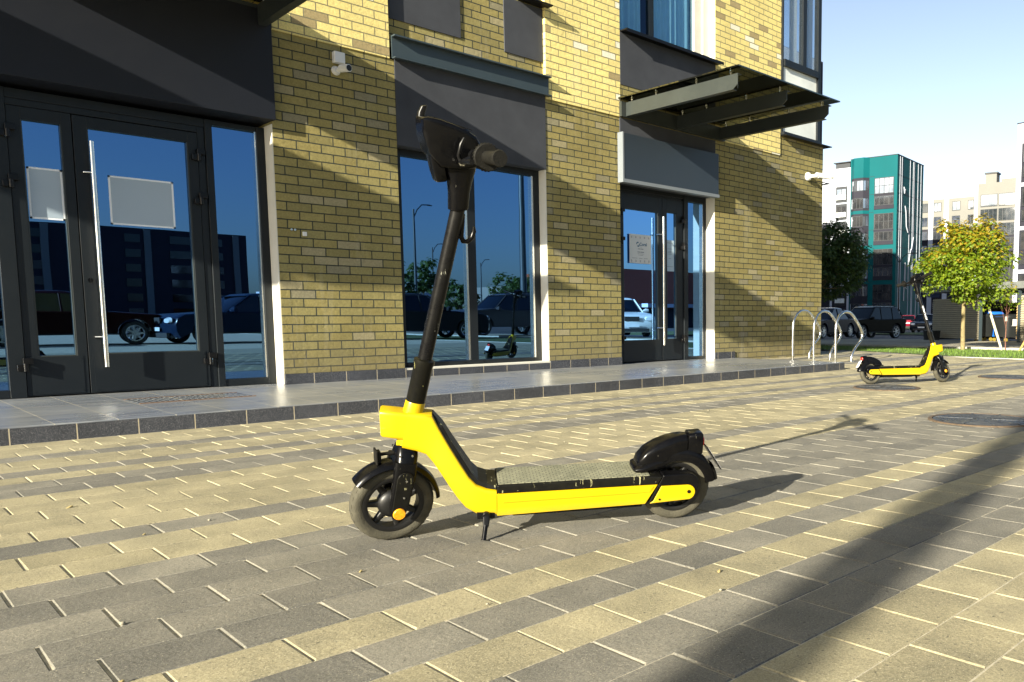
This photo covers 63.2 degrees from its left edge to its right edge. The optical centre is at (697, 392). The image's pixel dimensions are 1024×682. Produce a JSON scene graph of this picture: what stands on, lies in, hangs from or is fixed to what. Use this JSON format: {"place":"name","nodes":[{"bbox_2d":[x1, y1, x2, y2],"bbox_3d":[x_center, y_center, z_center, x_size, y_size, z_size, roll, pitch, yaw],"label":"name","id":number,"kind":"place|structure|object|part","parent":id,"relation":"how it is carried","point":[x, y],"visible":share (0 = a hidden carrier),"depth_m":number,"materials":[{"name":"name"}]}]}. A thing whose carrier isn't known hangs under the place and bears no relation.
{"place":"outdoors","nodes":[
{"label":"outdoors","id":0,"kind":"place"},
{"bbox_2d":[0,0,831,398],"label":"brick building","id":1,"kind":"structure","parent":0,"point":[244,132],"depth_m":7.69,"materials":[{"name":"yellow brick"}]},
{"bbox_2d":[0,104,89,396],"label":"glass door","id":2,"kind":"structure","parent":1,"relation":"in","point":[55,362],"depth_m":6.07,"materials":[{"name":"paint"}]},
{"bbox_2d":[26,166,65,220],"bbox_3d":[-4.904,-1.498,6.040,0.002,0.380,0.211,5,7,42],"label":"paper notice","id":3,"kind":"object","parent":1,"relation":"attached to","point":[46,195],"visible":1,"depth_m":6.04,"materials":[{"name":"white paper"}]},
{"bbox_2d":[108,175,175,228],"bbox_3d":[-4.489,-1.539,6.493,0.002,0.380,0.445,5,7,42],"label":"paper notice","id":4,"kind":"object","parent":1,"relation":"attached to","point":[141,202],"visible":1,"depth_m":6.49,"materials":[{"name":"white paper"}]},
{"bbox_2d":[70,115,216,392],"bbox_3d":[-4.448,-1.088,6.515,0.151,2.128,0.885,5,7,42],"label":"glass door","id":5,"kind":"structure","parent":1,"relation":"in","point":[144,290],"depth_m":6.51,"materials":[{"name":"paint"}]},
{"bbox_2d":[228,0,306,26],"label":"entrance canopy","id":6,"kind":"object","parent":1,"relation":"attached to","point":[270,12],"visible":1,"depth_m":6.62,"materials":[{"name":"brown metal"}]},
{"bbox_2d":[290,228,306,235],"bbox_3d":[-3.574,-1.441,7.189,0.014,0.062,0.144,5,7,42],"label":"wall button","id":7,"kind":"object","parent":1,"relation":"attached to","point":[303,233],"depth_m":7.21,"materials":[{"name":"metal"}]},
{"bbox_2d":[331,51,351,74],"bbox_3d":[-3.234,-3.007,7.298,0.184,0.202,0.108,4,7,38],"label":"security camera","id":8,"kind":"object","parent":1,"relation":"attached to","point":[338,57],"visible":1,"depth_m":7.30,"materials":[{"name":"white plastic"}]},
{"bbox_2d":[397,148,541,366],"bbox_3d":[-2.444,-1.404,8.689,0.079,2.180,1.778,5,7,42],"label":"shop window","id":9,"kind":"structure","parent":1,"relation":"in","point":[491,313],"depth_m":8.74,"materials":[{"name":"glass"}]},
{"bbox_2d":[620,192,664,362],"bbox_3d":[-0.733,-1.502,10.557,0.151,2.177,0.805,5,7,42],"label":"glass door","id":10,"kind":"structure","parent":1,"relation":"in","point":[643,315],"depth_m":10.63,"materials":[{"name":"paint"}]},
{"bbox_2d":[629,234,650,263],"bbox_3d":[-0.749,-1.890,10.541,0.006,0.375,0.390,5,7,42],"label":"door notice","id":11,"kind":"object","parent":10,"relation":"attached to","point":[640,249],"depth_m":10.53,"materials":[{"name":"white paper"}]},
{"bbox_2d":[619,0,708,56],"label":"upper window","id":12,"kind":"structure","parent":1,"relation":"in","point":[666,20],"depth_m":10.80,"materials":[{"name":"glass"}]},
{"bbox_2d":[617,131,719,197],"bbox_3d":[-0.337,-2.963,10.534,0.096,0.603,1.814,5,7,42],"label":"sign box","id":13,"kind":"object","parent":1,"relation":"attached to","point":[651,163],"visible":1,"depth_m":10.41,"materials":[{"name":"paint"}]},
{"bbox_2d":[662,198,686,359],"bbox_3d":[-0.324,-1.547,11.034,0.111,2.177,0.440,5,7,42],"label":"glass door","id":14,"kind":"structure","parent":1,"relation":"in","point":[671,209],"depth_m":11.05,"materials":[{"name":"paint"}]},
{"bbox_2d":[667,240,673,271],"bbox_3d":[-0.377,-1.877,10.980,0.003,0.420,0.165,5,7,42],"label":"door notice","id":15,"kind":"object","parent":14,"relation":"attached to","point":[670,255],"depth_m":10.99,"materials":[{"name":"grey paper"}]},
{"bbox_2d":[618,64,839,141],"bbox_3d":[0.406,-3.526,9.946,1.915,0.224,2.000,5,7,42],"label":"entrance canopy","id":16,"kind":"object","parent":1,"relation":"attached to","point":[736,101],"visible":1,"depth_m":9.86,"materials":[{"name":"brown metal"}]},
{"bbox_2d":[784,46,822,141],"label":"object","id":17,"kind":"structure","parent":1,"relation":"attached to","point":[786,52],"depth_m":84.79,"materials":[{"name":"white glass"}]},
{"bbox_2d":[805,172,834,184],"bbox_3d":[2.007,-3.466,12.920,0.329,0.155,0.475,5,7,42],"label":"security camera","id":18,"kind":"object","parent":1,"relation":"attached to","point":[808,176],"visible":1,"depth_m":12.85,"materials":[{"name":"white plastic"}]},
{"bbox_2d":[0,358,843,428],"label":"terrace paving","id":19,"kind":"structure","parent":0,"point":[37,411],"depth_m":6.50,"materials":[{"name":"stone"}]},
{"bbox_2d":[124,392,255,403],"bbox_3d":[-3.784,0.037,6.001,0.429,0.010,0.750,5,7,42],"label":"foot scraper","id":20,"kind":"object","parent":19,"relation":"on","point":[223,395],"visible":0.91,"depth_m":5.99,"materials":[{"name":"metal"}]},
{"bbox_2d":[0,350,1023,681],"bbox_3d":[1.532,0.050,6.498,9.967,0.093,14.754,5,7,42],"label":"plaza paving","id":21,"kind":"structure","parent":0,"point":[840,453],"depth_m":2.35,"materials":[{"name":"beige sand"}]},
{"bbox_2d":[349,105,720,539],"bbox_3d":[-0.464,-0.178,2.464,1.177,1.288,0.496,-2,17,-17],"label":"electric scooter","id":22,"kind":"object","parent":21,"relation":"on","point":[660,475],"visible":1,"depth_m":2.46,"materials":[{"name":"yellow plastic"}]},
{"bbox_2d":[790,309,820,359],"bbox_3d":[1.691,-0.901,12.442,0.075,0.790,0.792,5,7,42],"label":"bicycle hoop","id":23,"kind":"object","parent":21,"relation":"on","point":[792,336],"visible":0.96,"depth_m":12.26,"materials":[{"name":"metal"}]},
{"bbox_2d":[812,310,841,360],"bbox_3d":[1.972,-0.867,12.189,0.075,0.790,0.792,5,7,42],"label":"bicycle hoop","id":24,"kind":"object","parent":21,"relation":"on","point":[813,331],"visible":0.81,"depth_m":11.98,"materials":[{"name":"metal"}]},
{"bbox_2d":[834,310,862,361],"bbox_3d":[2.253,-0.832,11.935,0.075,0.790,0.792,5,7,42],"label":"bicycle hoop","id":25,"kind":"object","parent":21,"relation":"on","point":[835,334],"visible":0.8,"depth_m":11.83,"materials":[{"name":"metal"}]},
{"bbox_2d":[853,384,920,390],"bbox_3d":[1.841,-0.054,7.809,0.644,0.012,0.644,5,7,42],"label":"manhole cover","id":26,"kind":"object","parent":21,"relation":"on","point":[879,387],"visible":1,"depth_m":7.74,"materials":[{"name":"metal"}]},
{"bbox_2d":[856,270,949,383],"bbox_3d":[2.146,-0.705,8.448,1.106,1.210,0.466,-2,-5,-17],"label":"electric scooter","id":27,"kind":"object","parent":21,"relation":"on","point":[875,369],"visible":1,"depth_m":8.44,"materials":[{"name":"yellow plastic"}]},
{"bbox_2d":[927,413,1023,427],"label":"manhole cover","id":28,"kind":"object","parent":21,"relation":"on","point":[983,420],"visible":1,"depth_m":5.30,"materials":[{"name":"metal"}]},
{"bbox_2d":[978,375,1023,379],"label":"manhole cover","id":29,"kind":"object","parent":21,"relation":"on","point":[1012,377],"visible":1,"depth_m":9.04,"materials":[{"name":"metal"}]},
{"bbox_2d":[860,332,922,334],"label":"lawn","id":30,"kind":"structure","parent":0,"point":[915,333],"depth_m":57.80,"materials":[{"name":"plant"}]},
{"bbox_2d":[881,252,917,310],"bbox_3d":[15.029,-7.400,59.873,2.695,6.080,0.240,0,5,0],"label":"street lamp","id":31,"kind":"object","parent":30,"relation":"on","point":[899,261],"visible":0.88,"depth_m":59.69,"materials":[{"name":"black metal"}]},
{"bbox_2d":[784,0,1023,200],"label":"sky","id":32,"kind":"structure","parent":0,"point":[938,85],"materials":[{"name":"blue"}]},
{"bbox_2d":[821,326,1021,355],"bbox_3d":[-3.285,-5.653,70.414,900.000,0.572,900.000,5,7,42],"label":"ground","id":33,"kind":"structure","parent":0,"point":[888,336],"depth_m":46.73,"materials":[{"name":"grey asphalt"}]},
{"bbox_2d":[0,363,844,445],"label":"terrace kerb","id":34,"kind":"structure","parent":33,"relation":"on","point":[28,435],"depth_m":5.62,"materials":[{"name":"stone"}]},
{"bbox_2d":[821,308,857,338],"bbox_3d":[5.759,-3.271,37.360,2.090,1.400,4.440,4,7,36],"label":"parked car","id":35,"kind":"object","parent":33,"relation":"on","point":[848,324],"visible":0.45,"depth_m":37.05,"materials":[{"name":"paint"}]},
{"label":"windows","id":36,"kind":"part","parent":35,"relation":"part of","materials":[{"name":"black glass"}]},
{"bbox_2d":[821,217,875,301],"bbox_3d":[4.054,-3.356,24.148,2.650,3.732,2.881,5,7,42],"label":"maple tree","id":37,"kind":"object","parent":33,"relation":"on","point":[839,262],"visible":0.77,"depth_m":23.54,"materials":[{"name":"green plant"}]},
{"bbox_2d":[827,305,906,338],"bbox_3d":[9.015,-3.792,42.824,4.710,1.773,2.210,-5,7,-39],"label":"parked car","id":38,"kind":"object","parent":33,"relation":"on","point":[875,319],"visible":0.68,"depth_m":42.45,"materials":[{"name":"paint"}]},
{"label":"windows","id":39,"kind":"part","parent":38,"relation":"part of","materials":[{"name":"black glass"}]},
{"bbox_2d":[821,154,923,317],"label":"teal tower","id":40,"kind":"structure","parent":33,"relation":"on","point":[878,200],"depth_m":136.38,"materials":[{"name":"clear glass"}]},
{"bbox_2d":[836,206,845,217],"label":"window","id":41,"kind":"structure","parent":40,"relation":"in","point":[839,209],"depth_m":139.08,"materials":[{"name":"grey glass"}]},
{"bbox_2d":[836,188,846,200],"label":"window","id":42,"kind":"structure","parent":40,"relation":"in","point":[843,191],"depth_m":138.69,"materials":[{"name":"white glass"}]},
{"bbox_2d":[850,286,866,296],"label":"window","id":43,"kind":"structure","parent":40,"relation":"in","point":[862,292],"depth_m":137.35,"materials":[{"name":"black glass"}]},
{"bbox_2d":[850,303,866,310],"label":"window","id":44,"kind":"structure","parent":40,"relation":"in","point":[851,305],"depth_m":137.99,"materials":[{"name":"black glass"}]},
{"bbox_2d":[851,216,867,226],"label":"window","id":45,"kind":"structure","parent":40,"relation":"in","point":[856,221],"depth_m":136.45,"materials":[{"name":"grey glass"}]},
{"bbox_2d":[851,233,867,243],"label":"window","id":46,"kind":"structure","parent":40,"relation":"in","point":[859,234],"depth_m":136.47,"materials":[{"name":"grey glass"}]},
{"bbox_2d":[851,198,868,209],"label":"window","id":47,"kind":"structure","parent":40,"relation":"in","point":[858,203],"depth_m":136.15,"materials":[{"name":"grey glass"}]},
{"bbox_2d":[852,180,868,191],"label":"window","id":48,"kind":"structure","parent":40,"relation":"in","point":[860,185],"depth_m":135.80,"materials":[{"name":"clear glass"}]},
{"bbox_2d":[872,284,891,299],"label":"window","id":49,"kind":"structure","parent":40,"relation":"in","point":[882,291],"depth_m":135.82,"materials":[{"name":"black glass"}]},
{"bbox_2d":[872,302,891,305],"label":"window","id":50,"kind":"structure","parent":40,"relation":"in","point":[873,303],"depth_m":136.05,"materials":[{"name":"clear glass"}]},
{"bbox_2d":[873,267,891,276],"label":"window","id":51,"kind":"structure","parent":40,"relation":"in","point":[877,271],"depth_m":135.52,"materials":[{"name":"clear glass"}]},
{"bbox_2d":[873,231,892,240],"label":"window","id":52,"kind":"structure","parent":40,"relation":"in","point":[884,235],"depth_m":134.93,"materials":[{"name":"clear glass"}]},
{"bbox_2d":[873,248,892,264],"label":"window","id":53,"kind":"structure","parent":40,"relation":"in","point":[880,259],"depth_m":135.32,"materials":[{"name":"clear glass"}]},
{"bbox_2d":[874,213,892,229],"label":"window","id":54,"kind":"structure","parent":40,"relation":"in","point":[883,220],"depth_m":134.73,"materials":[{"name":"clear glass"}]},
{"bbox_2d":[874,176,893,193],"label":"window","id":55,"kind":"structure","parent":40,"relation":"in","point":[882,185],"depth_m":134.21,"materials":[{"name":"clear glass"}]},
{"bbox_2d":[874,195,893,205],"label":"window","id":56,"kind":"structure","parent":40,"relation":"in","point":[886,199],"depth_m":134.42,"materials":[{"name":"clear glass"}]},
{"bbox_2d":[903,315,914,325],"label":"parked car","id":57,"kind":"object","parent":33,"relation":"on","point":[908,318],"visible":0.15,"depth_m":92.77,"materials":[{"name":"paint"}]},
{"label":"windows","id":58,"kind":"part","parent":57,"relation":"part of","materials":[{"name":"black glass"}]},
{"bbox_2d":[910,314,932,331],"bbox_3d":[18.307,-5.591,64.248,2.120,1.450,4.440,2,6,25],"label":"parked car","id":59,"kind":"object","parent":33,"relation":"on","point":[917,323],"visible":0.49,"depth_m":62.72,"materials":[{"name":"paint"}]},
{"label":"windows","id":60,"kind":"part","parent":59,"relation":"part of","materials":[{"name":"black glass"}]},
{"bbox_2d":[821,343,1023,350],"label":"kerb","id":61,"kind":"structure","parent":33,"relation":"on","point":[985,348],"depth_m":18.41,"materials":[{"name":"concrete"}]},
{"bbox_2d":[920,171,1015,313],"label":"beige building","id":62,"kind":"structure","parent":33,"relation":"on","point":[995,198],"depth_m":166.96,"materials":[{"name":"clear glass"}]},
{"bbox_2d":[922,232,926,240],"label":"window","id":63,"kind":"structure","parent":62,"relation":"in","point":[924,234],"depth_m":173.93,"materials":[{"name":"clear glass"}]},
{"bbox_2d":[922,246,926,254],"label":"window","id":64,"kind":"structure","parent":62,"relation":"in","point":[923,247],"depth_m":174.18,"materials":[{"name":"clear glass"}]},
{"bbox_2d":[922,218,927,226],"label":"window","id":65,"kind":"structure","parent":62,"relation":"in","point":[924,220],"depth_m":173.59,"materials":[{"name":"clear glass"}]},
{"bbox_2d":[923,204,927,212],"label":"window","id":66,"kind":"structure","parent":62,"relation":"in","point":[925,206],"depth_m":173.34,"materials":[{"name":"grey glass"}]},
{"bbox_2d":[933,217,940,225],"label":"window","id":67,"kind":"structure","parent":62,"relation":"in","point":[935,223],"depth_m":172.20,"materials":[{"name":"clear glass"}]},
{"bbox_2d":[933,231,940,239],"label":"window","id":68,"kind":"structure","parent":62,"relation":"in","point":[936,236],"depth_m":172.45,"materials":[{"name":"grey glass"}]},
{"bbox_2d":[934,202,941,211],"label":"window","id":69,"kind":"structure","parent":62,"relation":"in","point":[937,206],"depth_m":171.82,"materials":[{"name":"white glass"}]},
{"bbox_2d":[952,215,959,224],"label":"window","id":70,"kind":"structure","parent":62,"relation":"in","point":[958,216],"depth_m":169.86,"materials":[{"name":"grey glass"}]},
{"bbox_2d":[952,201,960,210],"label":"window","id":71,"kind":"structure","parent":62,"relation":"in","point":[955,204],"depth_m":169.69,"materials":[{"name":"white glass"}]},
{"bbox_2d":[967,214,973,223],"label":"window","id":72,"kind":"structure","parent":62,"relation":"in","point":[970,218],"depth_m":168.17,"materials":[{"name":"grey glass"}]},
{"bbox_2d":[968,200,973,208],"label":"window","id":73,"kind":"structure","parent":62,"relation":"in","point":[970,202],"depth_m":167.94,"materials":[{"name":"white glass"}]},
{"bbox_2d":[980,208,996,221],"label":"window","id":74,"kind":"structure","parent":62,"relation":"in","point":[991,212],"depth_m":165.52,"materials":[{"name":"grey glass"}]},
{"bbox_2d":[980,194,997,206],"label":"window","id":75,"kind":"structure","parent":62,"relation":"in","point":[988,200],"depth_m":165.36,"materials":[{"name":"white glass"}]},
{"bbox_2d":[997,266,1012,278],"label":"window","id":76,"kind":"structure","parent":62,"relation":"in","point":[1010,270],"depth_m":164.31,"materials":[{"name":"grey glass"}]},
{"bbox_2d":[997,252,1013,263],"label":"window","id":77,"kind":"structure","parent":62,"relation":"in","point":[1009,252],"depth_m":163.99,"materials":[{"name":"grey glass"}]},
{"bbox_2d":[998,207,1014,220],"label":"window","id":78,"kind":"structure","parent":62,"relation":"in","point":[1008,213],"depth_m":163.67,"materials":[{"name":"grey glass"}]},
{"bbox_2d":[998,222,1014,234],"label":"window","id":79,"kind":"structure","parent":62,"relation":"in","point":[1010,226],"depth_m":163.67,"materials":[{"name":"grey glass"}]},
{"bbox_2d":[999,237,1013,248],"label":"window","id":80,"kind":"structure","parent":62,"relation":"in","point":[1011,239],"depth_m":163.71,"materials":[{"name":"grey glass"}]},
{"bbox_2d":[998,192,1015,205],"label":"window","id":81,"kind":"structure","parent":62,"relation":"in","point":[1004,198],"depth_m":163.39,"materials":[{"name":"white glass"}]},
{"bbox_2d":[950,356,1023,359],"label":"kerb","id":82,"kind":"structure","parent":33,"relation":"on","point":[990,358],"depth_m":13.40,"materials":[{"name":"concrete"}]},
{"bbox_2d":[1012,122,1023,301],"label":"white tower","id":83,"kind":"structure","parent":33,"relation":"on","point":[1018,273],"depth_m":110.39,"materials":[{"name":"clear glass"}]},
{"bbox_2d":[1019,253,1023,264],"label":"window","id":84,"kind":"structure","parent":83,"relation":"in","point":[1021,262],"depth_m":110.50,"materials":[{"name":"grey glass"}]},
{"bbox_2d":[1019,275,1023,280],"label":"window","id":85,"kind":"structure","parent":83,"relation":"in","point":[1021,277],"depth_m":110.75,"materials":[{"name":"grey glass"}]},
{"bbox_2d":[1020,231,1023,249],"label":"window","id":86,"kind":"structure","parent":83,"relation":"in","point":[1022,233],"depth_m":110.34,"materials":[{"name":"grey glass"}]},
{"bbox_2d":[1021,188,1023,206],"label":"window","id":87,"kind":"structure","parent":83,"relation":"in","point":[1022,204],"depth_m":109.86,"materials":[{"name":"grey glass"}]},
{"bbox_2d":[1021,209,1023,220],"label":"window","id":88,"kind":"structure","parent":83,"relation":"in","point":[1022,210],"depth_m":110.07,"materials":[{"name":"grey glass"}]},
{"bbox_2d":[821,341,1023,347],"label":"curb","id":89,"kind":"structure","parent":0,"point":[925,344],"depth_m":21.18,"materials":[{"name":"grey concrete"}]},
{"bbox_2d":[821,344,1023,358],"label":"lawn","id":90,"kind":"structure","parent":0,"point":[986,352],"depth_m":15.29,"materials":[{"name":"plant"}]},
{"bbox_2d":[907,213,1022,349],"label":"maple tree","id":91,"kind":"object","parent":90,"relation":"on","point":[970,250],"visible":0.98,"depth_m":16.55,"materials":[{"name":"green plant"}]},
{"bbox_2d":[988,309,1002,349],"bbox_3d":[6.331,-1.320,17.019,0.362,0.900,0.057,0,5,1],"label":"wooden stake","id":92,"kind":"object","parent":90,"relation":"on","point":[995,328],"visible":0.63,"depth_m":17.00,"materials":[{"name":"white wood"}]},
{"bbox_2d":[995,278,1023,349],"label":"young sapling","id":93,"kind":"object","parent":90,"relation":"on","point":[1014,289],"visible":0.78,"depth_m":16.96,"materials":[{"name":"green plant"}]},
{"bbox_2d":[830,339,1023,343],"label":"pavement","id":94,"kind":"structure","parent":0,"point":[946,341],"depth_m":24.13,"materials":[{"name":"grey concrete"}]},
{"bbox_2d":[923,330,933,339],"bbox_3d":[7.697,-1.925,26.726,0.276,0.310,0.297,-2,6,-16],"label":"litter bin","id":95,"kind":"object","parent":94,"relation":"on","point":[925,335],"visible":0.48,"depth_m":26.66,"materials":[{"name":"black plastic"}]},
{"bbox_2d":[932,331,940,339],"bbox_3d":[7.810,-1.893,26.375,0.276,0.310,0.297,-2,6,-16],"label":"litter bin","id":96,"kind":"object","parent":94,"relation":"on","point":[936,334],"visible":0.64,"depth_m":26.25,"materials":[{"name":"black plastic"}]},
{"bbox_2d":[922,281,1023,342],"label":"bin shelter","id":97,"kind":"object","parent":94,"relation":"on","point":[946,314],"visible":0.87,"depth_m":26.06,"materials":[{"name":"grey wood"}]},
{"bbox_2d":[974,314,993,340],"bbox_3d":[9.047,-2.069,25.280,0.530,0.859,0.424,-2,6,-18],"label":"wheeled bin","id":98,"kind":"object","parent":94,"relation":"on","point":[987,328],"visible":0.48,"depth_m":25.09,"materials":[{"name":"black plastic"}]},
{"bbox_2d":[983,312,1003,340],"bbox_3d":[9.387,-2.114,25.428,0.530,0.919,0.445,-2,6,-18],"label":"wheeled bin","id":99,"kind":"object","parent":94,"relation":"on","point":[985,338],"visible":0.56,"depth_m":25.25,"materials":[{"name":"blue plastic"}]},
{"bbox_2d":[992,314,1023,341],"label":"wheeled bin","id":100,"kind":"object","parent":94,"relation":"on","point":[1000,324],"visible":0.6,"depth_m":24.36,"materials":[{"name":"black plastic"}]},
{"bbox_2d":[928,284,939,298],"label":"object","id":101,"kind":"object","parent":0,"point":[936,295],"visible":0.06,"depth_m":27.36,"materials":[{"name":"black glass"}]}
]}

